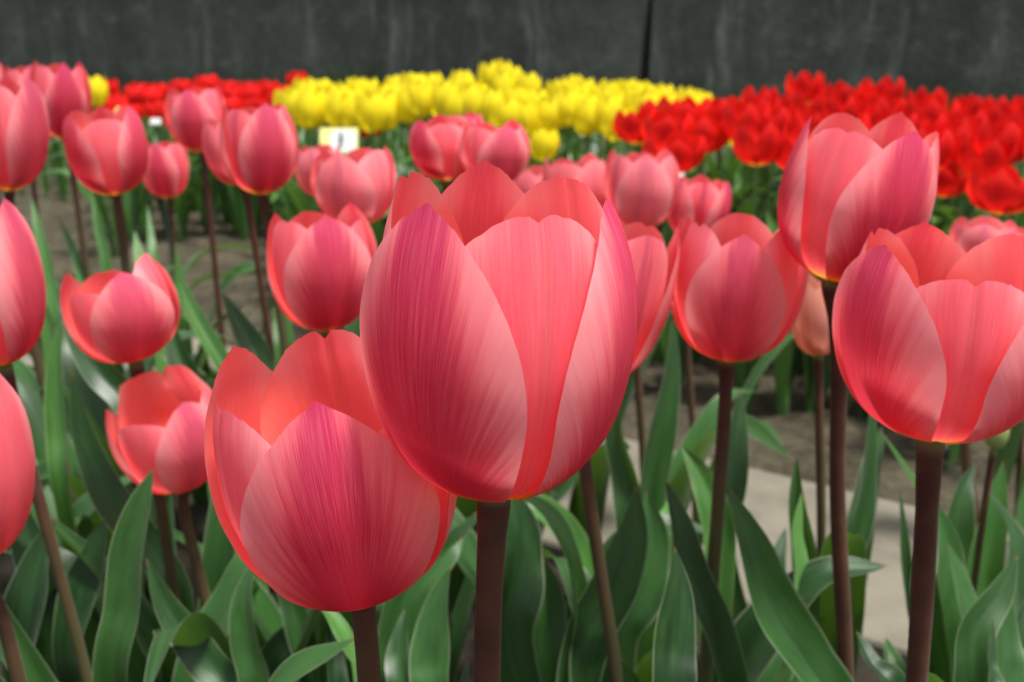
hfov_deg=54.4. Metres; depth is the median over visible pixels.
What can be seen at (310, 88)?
yellow tulip
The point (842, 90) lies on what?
red tulip
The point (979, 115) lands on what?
red tulip
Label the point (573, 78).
yellow tulip
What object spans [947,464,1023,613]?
tulip plant
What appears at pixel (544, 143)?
yellow tulip
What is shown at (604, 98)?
yellow tulip
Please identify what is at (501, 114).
yellow tulip
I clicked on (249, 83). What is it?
red tulip
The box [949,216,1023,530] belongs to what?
pink tulip
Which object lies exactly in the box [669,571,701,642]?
tulip plant
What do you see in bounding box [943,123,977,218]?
red tulip
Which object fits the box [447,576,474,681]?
tulip plant
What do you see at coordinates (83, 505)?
tulip plant
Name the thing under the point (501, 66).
yellow tulip
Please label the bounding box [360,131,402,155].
red tulip
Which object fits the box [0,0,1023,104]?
concrete wall
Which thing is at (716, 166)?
yellow tulip
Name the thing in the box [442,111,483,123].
pink tulip
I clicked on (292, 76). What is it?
red tulip
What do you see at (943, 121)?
red tulip
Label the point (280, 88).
red tulip
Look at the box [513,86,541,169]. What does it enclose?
yellow tulip
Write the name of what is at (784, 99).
red tulip
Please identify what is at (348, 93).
yellow tulip
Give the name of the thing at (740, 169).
yellow tulip
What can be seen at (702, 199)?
pink tulip
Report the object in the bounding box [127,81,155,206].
red tulip
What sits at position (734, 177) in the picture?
yellow tulip
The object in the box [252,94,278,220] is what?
red tulip
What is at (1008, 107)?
red tulip
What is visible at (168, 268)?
tulip plant
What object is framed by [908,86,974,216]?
red tulip
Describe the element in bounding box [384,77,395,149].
yellow tulip
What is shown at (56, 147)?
foliage
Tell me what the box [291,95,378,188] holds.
yellow tulip
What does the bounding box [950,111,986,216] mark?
red tulip
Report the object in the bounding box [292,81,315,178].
yellow tulip
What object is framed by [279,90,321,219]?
yellow tulip
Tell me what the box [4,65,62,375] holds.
pink tulip
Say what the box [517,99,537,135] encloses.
yellow tulip
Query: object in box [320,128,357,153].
plant label
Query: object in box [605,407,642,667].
tulip plant
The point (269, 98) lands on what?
red tulip
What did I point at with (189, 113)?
pink tulip
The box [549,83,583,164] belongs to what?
yellow tulip
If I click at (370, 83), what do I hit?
yellow tulip
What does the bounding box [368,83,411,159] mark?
yellow tulip
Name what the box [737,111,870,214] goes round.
red tulip
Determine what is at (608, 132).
yellow tulip
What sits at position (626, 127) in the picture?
red tulip
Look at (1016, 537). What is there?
tulip plant
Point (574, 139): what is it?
yellow tulip
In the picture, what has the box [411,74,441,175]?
yellow tulip
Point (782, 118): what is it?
red tulip
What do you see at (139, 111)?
red tulip
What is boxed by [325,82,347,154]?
yellow tulip
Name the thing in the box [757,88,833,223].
red tulip
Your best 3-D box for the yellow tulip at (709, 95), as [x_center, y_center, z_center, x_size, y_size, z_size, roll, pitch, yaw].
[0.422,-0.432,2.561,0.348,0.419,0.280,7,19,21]
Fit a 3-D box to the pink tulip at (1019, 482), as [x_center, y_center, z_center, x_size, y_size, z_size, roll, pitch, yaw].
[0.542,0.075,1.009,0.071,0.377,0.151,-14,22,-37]
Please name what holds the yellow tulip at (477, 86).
on the ground at (794, 429)
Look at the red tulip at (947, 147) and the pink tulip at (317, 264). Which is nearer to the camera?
the pink tulip at (317, 264)
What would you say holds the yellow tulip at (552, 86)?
on the ground at (794, 429)
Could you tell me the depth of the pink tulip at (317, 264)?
0.58 m
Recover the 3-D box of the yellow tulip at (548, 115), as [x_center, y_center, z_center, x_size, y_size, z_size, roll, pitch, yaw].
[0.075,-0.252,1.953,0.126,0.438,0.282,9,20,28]
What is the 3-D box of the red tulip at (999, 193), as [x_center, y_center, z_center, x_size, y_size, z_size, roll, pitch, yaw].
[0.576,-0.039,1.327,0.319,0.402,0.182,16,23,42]
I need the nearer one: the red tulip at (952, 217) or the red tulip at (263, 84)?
the red tulip at (952, 217)
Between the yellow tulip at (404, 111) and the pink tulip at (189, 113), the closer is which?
the pink tulip at (189, 113)
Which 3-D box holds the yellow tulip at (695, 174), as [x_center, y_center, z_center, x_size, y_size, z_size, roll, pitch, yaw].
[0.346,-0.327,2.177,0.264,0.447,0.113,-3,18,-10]
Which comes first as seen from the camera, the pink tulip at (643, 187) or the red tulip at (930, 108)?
the pink tulip at (643, 187)
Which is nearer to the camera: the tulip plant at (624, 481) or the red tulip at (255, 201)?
the tulip plant at (624, 481)
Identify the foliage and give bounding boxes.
[1,106,1023,227]
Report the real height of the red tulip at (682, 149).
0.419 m
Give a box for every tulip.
[0,64,4,205]
[0,76,150,540]
[0,198,269,681]
[0,374,353,681]
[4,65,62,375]
[4,253,234,681]
[27,61,255,382]
[27,105,242,610]
[30,365,319,681]
[41,74,159,257]
[47,91,120,157]
[49,77,153,198]
[60,141,264,369]
[101,95,128,233]
[103,105,148,239]
[114,107,136,234]
[115,103,199,234]
[123,85,153,203]
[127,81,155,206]
[137,87,163,142]
[143,82,175,209]
[144,101,189,236]
[146,79,198,211]
[148,139,219,235]
[152,103,211,240]
[162,103,297,389]
[165,86,273,381]
[184,84,214,224]
[191,88,314,220]
[192,98,249,234]
[193,74,225,213]
[202,119,293,367]
[204,329,456,681]
[208,166,230,224]
[213,80,235,90]
[219,84,246,221]
[223,96,252,239]
[234,81,254,88]
[239,96,269,233]
[240,85,262,98]
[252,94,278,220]
[255,79,278,97]
[265,85,313,145]
[266,91,302,212]
[266,202,476,681]
[270,85,339,211]
[271,88,308,221]
[272,192,308,222]
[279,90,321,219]
[284,90,327,212]
[286,70,307,144]
[287,85,298,135]
[290,85,318,211]
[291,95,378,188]
[292,76,313,201]
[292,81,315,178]
[293,92,412,209]
[295,144,359,336]
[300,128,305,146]
[310,78,329,127]
[311,93,441,224]
[311,146,396,223]
[325,81,407,147]
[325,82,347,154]
[329,88,353,155]
[339,95,418,219]
[340,91,425,176]
[343,85,378,149]
[345,76,369,147]
[355,93,441,247]
[359,77,398,147]
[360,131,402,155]
[360,158,636,681]
[361,74,404,158]
[365,130,380,135]
[367,72,421,164]
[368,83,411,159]
[373,87,396,97]
[382,82,424,175]
[383,79,441,216]
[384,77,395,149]
[388,84,437,182]
[390,71,443,143]
[393,73,435,181]
[393,79,457,180]
[396,85,418,177]
[404,75,466,124]
[409,114,476,615]
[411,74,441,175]
[423,84,526,174]
[437,85,485,192]
[441,91,465,116]
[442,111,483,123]
[451,69,468,79]
[454,72,475,83]
[459,119,548,519]
[460,80,484,88]
[463,81,487,90]
[478,60,495,87]
[478,87,504,122]
[488,95,518,127]
[491,71,540,161]
[493,58,529,137]
[500,200,889,681]
[505,65,569,138]
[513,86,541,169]
[513,165,543,193]
[514,72,549,167]
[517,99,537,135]
[525,79,571,168]
[528,89,604,165]
[529,127,558,166]
[534,96,560,161]
[538,134,579,165]
[542,153,671,538]
[545,79,579,159]
[549,74,620,162]
[549,79,610,166]
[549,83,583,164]
[549,150,574,165]
[550,88,580,158]
[552,86,611,160]
[559,84,641,155]
[573,78,640,158]
[573,90,639,162]
[573,99,596,155]
[575,91,640,162]
[579,77,604,159]
[580,93,621,157]
[583,95,596,153]
[591,86,711,175]
[595,97,619,165]
[597,78,625,156]
[601,105,694,169]
[602,88,623,153]
[603,148,791,510]
[611,80,650,154]
[613,108,729,233]
[615,90,727,170]
[618,90,702,151]
[620,213,822,681]
[622,99,692,230]
[630,89,690,180]
[636,84,653,90]
[640,111,779,362]
[642,128,706,383]
[644,85,706,175]
[646,87,669,96]
[653,91,732,191]
[654,94,711,230]
[657,83,712,156]
[657,87,732,178]
[657,95,761,232]
[663,110,777,359]
[668,174,792,544]
[675,93,779,198]
[682,93,733,181]
[684,92,760,180]
[694,93,780,180]
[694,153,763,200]
[701,96,779,216]
[705,85,783,205]
[709,86,794,223]
[711,96,738,212]
[714,106,799,375]
[722,100,770,213]
[726,273,1007,681]
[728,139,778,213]
[730,112,1023,681]
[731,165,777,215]
[732,122,811,414]
[733,92,857,276]
[733,96,780,214]
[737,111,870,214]
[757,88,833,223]
[759,70,824,204]
[766,129,819,414]
[772,100,881,179]
[790,107,832,376]
[802,226,934,412]
[821,80,863,105]
[832,221,1023,681]
[847,387,852,410]
[850,86,884,104]
[859,406,868,418]
[862,74,904,104]
[866,95,939,203]
[869,113,923,129]
[875,111,924,128]
[900,91,953,212]
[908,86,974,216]
[908,110,962,224]
[914,125,960,168]
[919,100,965,232]
[925,114,985,235]
[934,93,992,220]
[934,117,1023,222]
[936,162,968,206]
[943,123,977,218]
[946,163,1023,468]
[949,108,1023,231]
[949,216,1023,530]
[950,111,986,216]
[954,135,1018,220]
[962,95,1017,217]
[962,95,1020,209]
[973,119,1023,217]
[978,102,1017,220]
[982,108,1023,224]
[984,117,1012,223]
[996,227,1023,518]
[1013,97,1023,228]
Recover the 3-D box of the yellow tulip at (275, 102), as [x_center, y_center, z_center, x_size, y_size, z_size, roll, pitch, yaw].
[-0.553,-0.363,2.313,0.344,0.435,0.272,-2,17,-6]
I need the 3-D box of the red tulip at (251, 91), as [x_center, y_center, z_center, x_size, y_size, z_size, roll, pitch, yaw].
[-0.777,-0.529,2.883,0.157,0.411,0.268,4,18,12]
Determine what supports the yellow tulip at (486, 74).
on the ground at (794, 429)
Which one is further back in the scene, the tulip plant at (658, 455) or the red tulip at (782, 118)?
the red tulip at (782, 118)
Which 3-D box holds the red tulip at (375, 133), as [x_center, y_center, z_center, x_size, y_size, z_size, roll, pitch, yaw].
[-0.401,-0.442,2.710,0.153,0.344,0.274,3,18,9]
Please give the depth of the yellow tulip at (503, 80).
2.26 m
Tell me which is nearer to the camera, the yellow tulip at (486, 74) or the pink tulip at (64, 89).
the pink tulip at (64, 89)
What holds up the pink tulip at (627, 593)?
on the ground at (794, 429)
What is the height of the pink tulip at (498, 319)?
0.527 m
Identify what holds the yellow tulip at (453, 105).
on the ground at (794, 429)
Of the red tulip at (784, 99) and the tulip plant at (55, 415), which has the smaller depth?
the tulip plant at (55, 415)
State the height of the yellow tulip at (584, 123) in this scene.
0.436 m
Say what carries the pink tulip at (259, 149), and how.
on the ground at (794, 429)
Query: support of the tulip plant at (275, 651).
on the ground at (794, 429)
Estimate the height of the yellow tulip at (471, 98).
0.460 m
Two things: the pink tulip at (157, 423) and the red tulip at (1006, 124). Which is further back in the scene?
the red tulip at (1006, 124)
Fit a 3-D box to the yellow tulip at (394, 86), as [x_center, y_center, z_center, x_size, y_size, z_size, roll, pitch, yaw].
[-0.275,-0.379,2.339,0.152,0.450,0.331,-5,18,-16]
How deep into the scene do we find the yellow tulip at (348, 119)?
1.89 m
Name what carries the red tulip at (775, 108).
on the ground at (794, 429)
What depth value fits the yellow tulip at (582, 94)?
2.09 m
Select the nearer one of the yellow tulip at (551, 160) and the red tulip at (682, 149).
the red tulip at (682, 149)
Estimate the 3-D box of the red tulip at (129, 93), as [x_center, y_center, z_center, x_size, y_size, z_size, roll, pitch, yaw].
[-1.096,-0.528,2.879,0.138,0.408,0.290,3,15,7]
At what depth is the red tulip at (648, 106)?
1.83 m
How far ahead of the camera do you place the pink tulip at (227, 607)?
0.52 m
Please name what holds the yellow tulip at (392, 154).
on the ground at (794, 429)
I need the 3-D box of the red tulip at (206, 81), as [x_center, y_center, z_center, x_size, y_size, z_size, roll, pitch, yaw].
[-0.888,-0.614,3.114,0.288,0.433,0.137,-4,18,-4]
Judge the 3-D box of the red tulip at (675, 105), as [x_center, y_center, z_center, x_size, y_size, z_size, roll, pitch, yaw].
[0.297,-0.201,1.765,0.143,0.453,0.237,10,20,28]
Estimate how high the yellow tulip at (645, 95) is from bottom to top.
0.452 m
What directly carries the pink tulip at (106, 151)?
on the ground at (794, 429)
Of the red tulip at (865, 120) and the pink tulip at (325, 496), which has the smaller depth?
the pink tulip at (325, 496)
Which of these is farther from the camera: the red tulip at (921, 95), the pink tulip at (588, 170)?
the red tulip at (921, 95)
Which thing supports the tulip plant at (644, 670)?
on the ground at (794, 429)
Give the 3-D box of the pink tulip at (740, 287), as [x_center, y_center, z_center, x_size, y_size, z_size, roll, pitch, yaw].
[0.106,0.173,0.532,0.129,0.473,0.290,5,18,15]
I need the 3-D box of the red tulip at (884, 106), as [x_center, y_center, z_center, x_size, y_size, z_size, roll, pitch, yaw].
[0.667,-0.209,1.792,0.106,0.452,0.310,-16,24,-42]
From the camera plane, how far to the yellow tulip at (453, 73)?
2.48 m
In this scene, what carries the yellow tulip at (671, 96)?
on the ground at (794, 429)
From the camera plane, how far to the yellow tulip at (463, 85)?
2.08 m
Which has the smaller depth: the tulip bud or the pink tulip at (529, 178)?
the tulip bud
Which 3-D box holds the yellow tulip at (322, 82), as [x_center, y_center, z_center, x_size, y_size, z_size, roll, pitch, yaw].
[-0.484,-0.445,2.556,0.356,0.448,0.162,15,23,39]
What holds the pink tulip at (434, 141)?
on the ground at (794, 429)
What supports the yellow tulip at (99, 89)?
on the ground at (794, 429)
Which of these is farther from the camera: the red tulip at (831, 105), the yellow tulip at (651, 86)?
the yellow tulip at (651, 86)
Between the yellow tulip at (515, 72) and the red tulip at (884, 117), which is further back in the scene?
the yellow tulip at (515, 72)
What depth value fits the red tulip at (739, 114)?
1.55 m
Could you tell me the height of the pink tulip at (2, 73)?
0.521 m
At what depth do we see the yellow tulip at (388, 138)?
2.57 m
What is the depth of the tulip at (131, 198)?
2.27 m
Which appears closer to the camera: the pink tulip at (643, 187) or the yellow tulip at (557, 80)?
the pink tulip at (643, 187)
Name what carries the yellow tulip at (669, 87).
on the ground at (794, 429)
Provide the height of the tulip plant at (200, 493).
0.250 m
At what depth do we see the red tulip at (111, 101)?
2.67 m
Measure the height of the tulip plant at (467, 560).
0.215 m
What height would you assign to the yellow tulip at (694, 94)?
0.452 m
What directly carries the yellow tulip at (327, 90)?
on the ground at (794, 429)
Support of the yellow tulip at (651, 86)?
on the ground at (794, 429)
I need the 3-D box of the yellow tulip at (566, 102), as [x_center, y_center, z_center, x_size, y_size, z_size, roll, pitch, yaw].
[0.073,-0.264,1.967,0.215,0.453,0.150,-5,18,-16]
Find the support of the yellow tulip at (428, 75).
on the ground at (794, 429)
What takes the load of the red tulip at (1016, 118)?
on the ground at (794, 429)
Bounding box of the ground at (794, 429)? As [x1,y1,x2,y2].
[0,119,1019,681]
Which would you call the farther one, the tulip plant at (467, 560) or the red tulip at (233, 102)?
the red tulip at (233, 102)
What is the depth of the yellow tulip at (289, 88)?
2.53 m
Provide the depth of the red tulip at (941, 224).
1.52 m
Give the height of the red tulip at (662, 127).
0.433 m
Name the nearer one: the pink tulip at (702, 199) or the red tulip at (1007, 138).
the pink tulip at (702, 199)
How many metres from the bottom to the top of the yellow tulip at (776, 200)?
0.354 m
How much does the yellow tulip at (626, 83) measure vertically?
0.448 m
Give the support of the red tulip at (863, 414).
on the ground at (794, 429)
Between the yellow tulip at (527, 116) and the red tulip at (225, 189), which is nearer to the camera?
the yellow tulip at (527, 116)
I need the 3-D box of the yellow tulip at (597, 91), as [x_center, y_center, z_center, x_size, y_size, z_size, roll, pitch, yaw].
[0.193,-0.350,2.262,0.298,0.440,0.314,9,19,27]
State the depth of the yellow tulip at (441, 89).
1.91 m
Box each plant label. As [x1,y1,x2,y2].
[150,118,171,275]
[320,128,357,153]
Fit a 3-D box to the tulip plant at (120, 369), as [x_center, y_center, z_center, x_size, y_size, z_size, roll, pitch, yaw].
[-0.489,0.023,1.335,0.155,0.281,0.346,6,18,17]
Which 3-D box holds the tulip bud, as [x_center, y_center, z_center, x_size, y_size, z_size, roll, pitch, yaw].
[0.300,0.203,0.662,0.014,0.337,0.015,15,23,39]
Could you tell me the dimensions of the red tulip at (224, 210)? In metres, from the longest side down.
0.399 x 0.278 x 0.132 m
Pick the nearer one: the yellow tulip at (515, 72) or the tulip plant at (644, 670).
the tulip plant at (644, 670)
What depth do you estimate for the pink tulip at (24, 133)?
0.77 m
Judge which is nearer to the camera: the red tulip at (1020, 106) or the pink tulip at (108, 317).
the pink tulip at (108, 317)
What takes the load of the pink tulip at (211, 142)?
on the ground at (794, 429)
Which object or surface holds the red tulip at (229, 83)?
on the ground at (794, 429)
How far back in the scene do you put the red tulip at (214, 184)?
2.76 m
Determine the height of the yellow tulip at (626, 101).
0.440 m
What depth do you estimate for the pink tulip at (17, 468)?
0.39 m
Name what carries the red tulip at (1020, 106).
on the ground at (794, 429)
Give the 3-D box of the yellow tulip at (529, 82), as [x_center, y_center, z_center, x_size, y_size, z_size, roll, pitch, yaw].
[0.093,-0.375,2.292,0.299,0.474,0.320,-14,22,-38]
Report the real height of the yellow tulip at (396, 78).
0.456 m
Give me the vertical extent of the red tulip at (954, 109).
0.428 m
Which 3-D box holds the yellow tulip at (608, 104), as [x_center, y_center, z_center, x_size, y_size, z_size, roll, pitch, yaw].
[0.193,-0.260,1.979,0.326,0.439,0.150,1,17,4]
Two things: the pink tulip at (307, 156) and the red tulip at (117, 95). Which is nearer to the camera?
the pink tulip at (307, 156)
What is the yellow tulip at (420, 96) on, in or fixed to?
on the ground at (794, 429)
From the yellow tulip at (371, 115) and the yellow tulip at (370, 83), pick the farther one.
the yellow tulip at (370, 83)
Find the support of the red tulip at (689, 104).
on the ground at (794, 429)
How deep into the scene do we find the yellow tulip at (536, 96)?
2.08 m
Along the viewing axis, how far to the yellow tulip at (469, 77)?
2.25 m
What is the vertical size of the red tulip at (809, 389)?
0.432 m
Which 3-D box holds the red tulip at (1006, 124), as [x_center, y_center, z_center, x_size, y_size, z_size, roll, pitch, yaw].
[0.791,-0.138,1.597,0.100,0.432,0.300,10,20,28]
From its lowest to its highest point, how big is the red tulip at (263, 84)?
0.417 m
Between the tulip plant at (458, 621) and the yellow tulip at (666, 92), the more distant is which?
the yellow tulip at (666, 92)
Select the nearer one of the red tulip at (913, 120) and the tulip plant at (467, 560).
the tulip plant at (467, 560)
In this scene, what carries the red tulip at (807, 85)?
on the ground at (794, 429)
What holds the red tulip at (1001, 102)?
on the ground at (794, 429)
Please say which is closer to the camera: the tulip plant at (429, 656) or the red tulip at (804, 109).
the tulip plant at (429, 656)
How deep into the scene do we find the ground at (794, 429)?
1.55 m
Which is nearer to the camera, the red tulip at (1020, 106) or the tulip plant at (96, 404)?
the tulip plant at (96, 404)
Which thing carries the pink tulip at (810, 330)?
on the ground at (794, 429)
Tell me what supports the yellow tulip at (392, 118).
on the ground at (794, 429)
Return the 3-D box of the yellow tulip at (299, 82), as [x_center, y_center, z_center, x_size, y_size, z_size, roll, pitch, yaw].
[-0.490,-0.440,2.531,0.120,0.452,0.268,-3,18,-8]
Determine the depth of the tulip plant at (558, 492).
0.92 m
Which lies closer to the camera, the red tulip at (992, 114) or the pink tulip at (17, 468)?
the pink tulip at (17, 468)
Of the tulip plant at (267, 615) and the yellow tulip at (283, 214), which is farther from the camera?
the yellow tulip at (283, 214)
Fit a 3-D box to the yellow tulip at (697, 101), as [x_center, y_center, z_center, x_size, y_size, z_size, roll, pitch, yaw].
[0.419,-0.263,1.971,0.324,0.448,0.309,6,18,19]
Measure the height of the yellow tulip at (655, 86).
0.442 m
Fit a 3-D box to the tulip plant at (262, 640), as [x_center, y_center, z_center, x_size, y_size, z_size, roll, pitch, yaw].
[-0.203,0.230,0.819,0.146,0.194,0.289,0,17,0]
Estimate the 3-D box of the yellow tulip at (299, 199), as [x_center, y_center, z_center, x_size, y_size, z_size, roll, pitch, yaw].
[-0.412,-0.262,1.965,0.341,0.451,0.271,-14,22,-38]
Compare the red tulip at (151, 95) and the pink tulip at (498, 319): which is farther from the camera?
the red tulip at (151, 95)
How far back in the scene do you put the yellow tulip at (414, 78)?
2.10 m
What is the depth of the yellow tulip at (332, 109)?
1.90 m
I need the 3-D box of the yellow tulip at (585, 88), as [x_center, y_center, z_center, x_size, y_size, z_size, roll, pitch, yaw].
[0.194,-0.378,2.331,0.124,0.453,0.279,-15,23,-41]
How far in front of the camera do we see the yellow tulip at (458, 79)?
2.24 m
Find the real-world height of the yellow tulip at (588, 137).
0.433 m
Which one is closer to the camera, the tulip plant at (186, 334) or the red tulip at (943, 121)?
the tulip plant at (186, 334)
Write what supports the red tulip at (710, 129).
on the ground at (794, 429)
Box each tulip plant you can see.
[31,459,169,669]
[37,325,216,594]
[44,318,77,556]
[63,264,180,386]
[65,565,291,681]
[73,476,131,526]
[92,519,298,681]
[109,244,259,407]
[110,331,229,413]
[189,336,273,503]
[208,484,280,650]
[322,566,468,681]
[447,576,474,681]
[450,508,702,624]
[474,494,699,681]
[538,440,604,536]
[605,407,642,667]
[639,319,679,511]
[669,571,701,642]
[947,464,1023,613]
[990,493,1023,608]
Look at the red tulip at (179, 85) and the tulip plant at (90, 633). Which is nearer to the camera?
the tulip plant at (90, 633)
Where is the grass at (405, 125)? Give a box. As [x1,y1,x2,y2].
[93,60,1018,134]
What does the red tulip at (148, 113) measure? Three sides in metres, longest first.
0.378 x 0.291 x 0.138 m
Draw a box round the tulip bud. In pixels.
[971,429,1009,594]
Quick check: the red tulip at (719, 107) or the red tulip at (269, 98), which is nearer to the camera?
the red tulip at (719, 107)
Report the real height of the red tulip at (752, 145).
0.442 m
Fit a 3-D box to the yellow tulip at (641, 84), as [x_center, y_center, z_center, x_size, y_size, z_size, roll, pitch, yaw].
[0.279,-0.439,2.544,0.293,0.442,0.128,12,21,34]
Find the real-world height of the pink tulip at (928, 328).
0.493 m
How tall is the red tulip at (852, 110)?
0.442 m
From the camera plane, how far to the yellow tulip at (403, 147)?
2.45 m
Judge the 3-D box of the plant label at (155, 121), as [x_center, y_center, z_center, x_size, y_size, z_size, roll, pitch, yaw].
[-0.752,-0.291,2.154,0.022,0.373,0.012,-2,17,-8]
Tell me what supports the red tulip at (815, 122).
on the ground at (794, 429)
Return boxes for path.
[20,338,1008,664]
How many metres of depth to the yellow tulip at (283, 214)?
2.48 m
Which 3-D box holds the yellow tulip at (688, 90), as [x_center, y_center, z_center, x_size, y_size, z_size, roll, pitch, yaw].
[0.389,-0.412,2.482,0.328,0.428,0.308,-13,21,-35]
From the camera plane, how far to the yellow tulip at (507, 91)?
2.04 m
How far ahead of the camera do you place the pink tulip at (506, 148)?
0.79 m
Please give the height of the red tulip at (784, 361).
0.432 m
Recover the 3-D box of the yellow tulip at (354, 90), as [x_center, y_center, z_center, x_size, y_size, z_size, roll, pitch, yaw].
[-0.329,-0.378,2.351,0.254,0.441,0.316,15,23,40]
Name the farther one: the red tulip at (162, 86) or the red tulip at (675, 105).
the red tulip at (162, 86)
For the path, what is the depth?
1.11 m
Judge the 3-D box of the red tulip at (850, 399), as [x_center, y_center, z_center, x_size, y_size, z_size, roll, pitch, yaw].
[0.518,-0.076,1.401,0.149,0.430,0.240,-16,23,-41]
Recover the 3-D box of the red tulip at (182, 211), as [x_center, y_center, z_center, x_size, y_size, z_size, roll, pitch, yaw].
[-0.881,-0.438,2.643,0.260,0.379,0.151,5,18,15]
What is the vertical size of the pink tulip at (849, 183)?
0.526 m
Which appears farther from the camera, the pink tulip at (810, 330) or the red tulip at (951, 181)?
the red tulip at (951, 181)
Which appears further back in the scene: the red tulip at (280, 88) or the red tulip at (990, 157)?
the red tulip at (280, 88)
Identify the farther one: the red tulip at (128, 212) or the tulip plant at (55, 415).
the red tulip at (128, 212)
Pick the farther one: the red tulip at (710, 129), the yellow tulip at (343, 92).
the yellow tulip at (343, 92)
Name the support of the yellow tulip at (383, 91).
on the ground at (794, 429)
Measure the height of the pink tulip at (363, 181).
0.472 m
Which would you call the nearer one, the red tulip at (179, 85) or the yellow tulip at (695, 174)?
the yellow tulip at (695, 174)
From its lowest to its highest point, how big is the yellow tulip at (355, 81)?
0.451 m
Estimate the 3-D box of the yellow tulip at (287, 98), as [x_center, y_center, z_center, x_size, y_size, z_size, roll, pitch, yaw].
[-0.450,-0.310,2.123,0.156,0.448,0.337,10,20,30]
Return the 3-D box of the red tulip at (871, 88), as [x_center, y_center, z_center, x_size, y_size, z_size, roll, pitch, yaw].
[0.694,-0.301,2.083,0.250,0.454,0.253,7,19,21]
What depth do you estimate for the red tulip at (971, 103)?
1.99 m
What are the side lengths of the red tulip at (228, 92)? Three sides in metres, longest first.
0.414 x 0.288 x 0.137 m
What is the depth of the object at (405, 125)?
6.04 m
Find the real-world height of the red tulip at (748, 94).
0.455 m
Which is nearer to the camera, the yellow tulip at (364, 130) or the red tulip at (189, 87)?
the yellow tulip at (364, 130)
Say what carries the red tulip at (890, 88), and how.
on the ground at (794, 429)
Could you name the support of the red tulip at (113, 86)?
on the ground at (794, 429)
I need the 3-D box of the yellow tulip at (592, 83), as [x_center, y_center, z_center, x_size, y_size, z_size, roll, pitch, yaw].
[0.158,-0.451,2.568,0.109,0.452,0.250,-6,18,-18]
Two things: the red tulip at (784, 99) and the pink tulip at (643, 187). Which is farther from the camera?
the red tulip at (784, 99)
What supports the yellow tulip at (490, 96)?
on the ground at (794, 429)
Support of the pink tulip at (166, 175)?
on the ground at (794, 429)
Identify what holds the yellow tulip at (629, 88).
on the ground at (794, 429)
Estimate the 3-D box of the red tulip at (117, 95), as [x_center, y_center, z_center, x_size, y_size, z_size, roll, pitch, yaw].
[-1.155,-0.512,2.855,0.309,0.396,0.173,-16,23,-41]
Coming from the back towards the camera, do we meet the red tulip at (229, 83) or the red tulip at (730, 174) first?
the red tulip at (229, 83)
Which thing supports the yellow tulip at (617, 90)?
on the ground at (794, 429)
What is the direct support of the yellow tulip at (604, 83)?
on the ground at (794, 429)

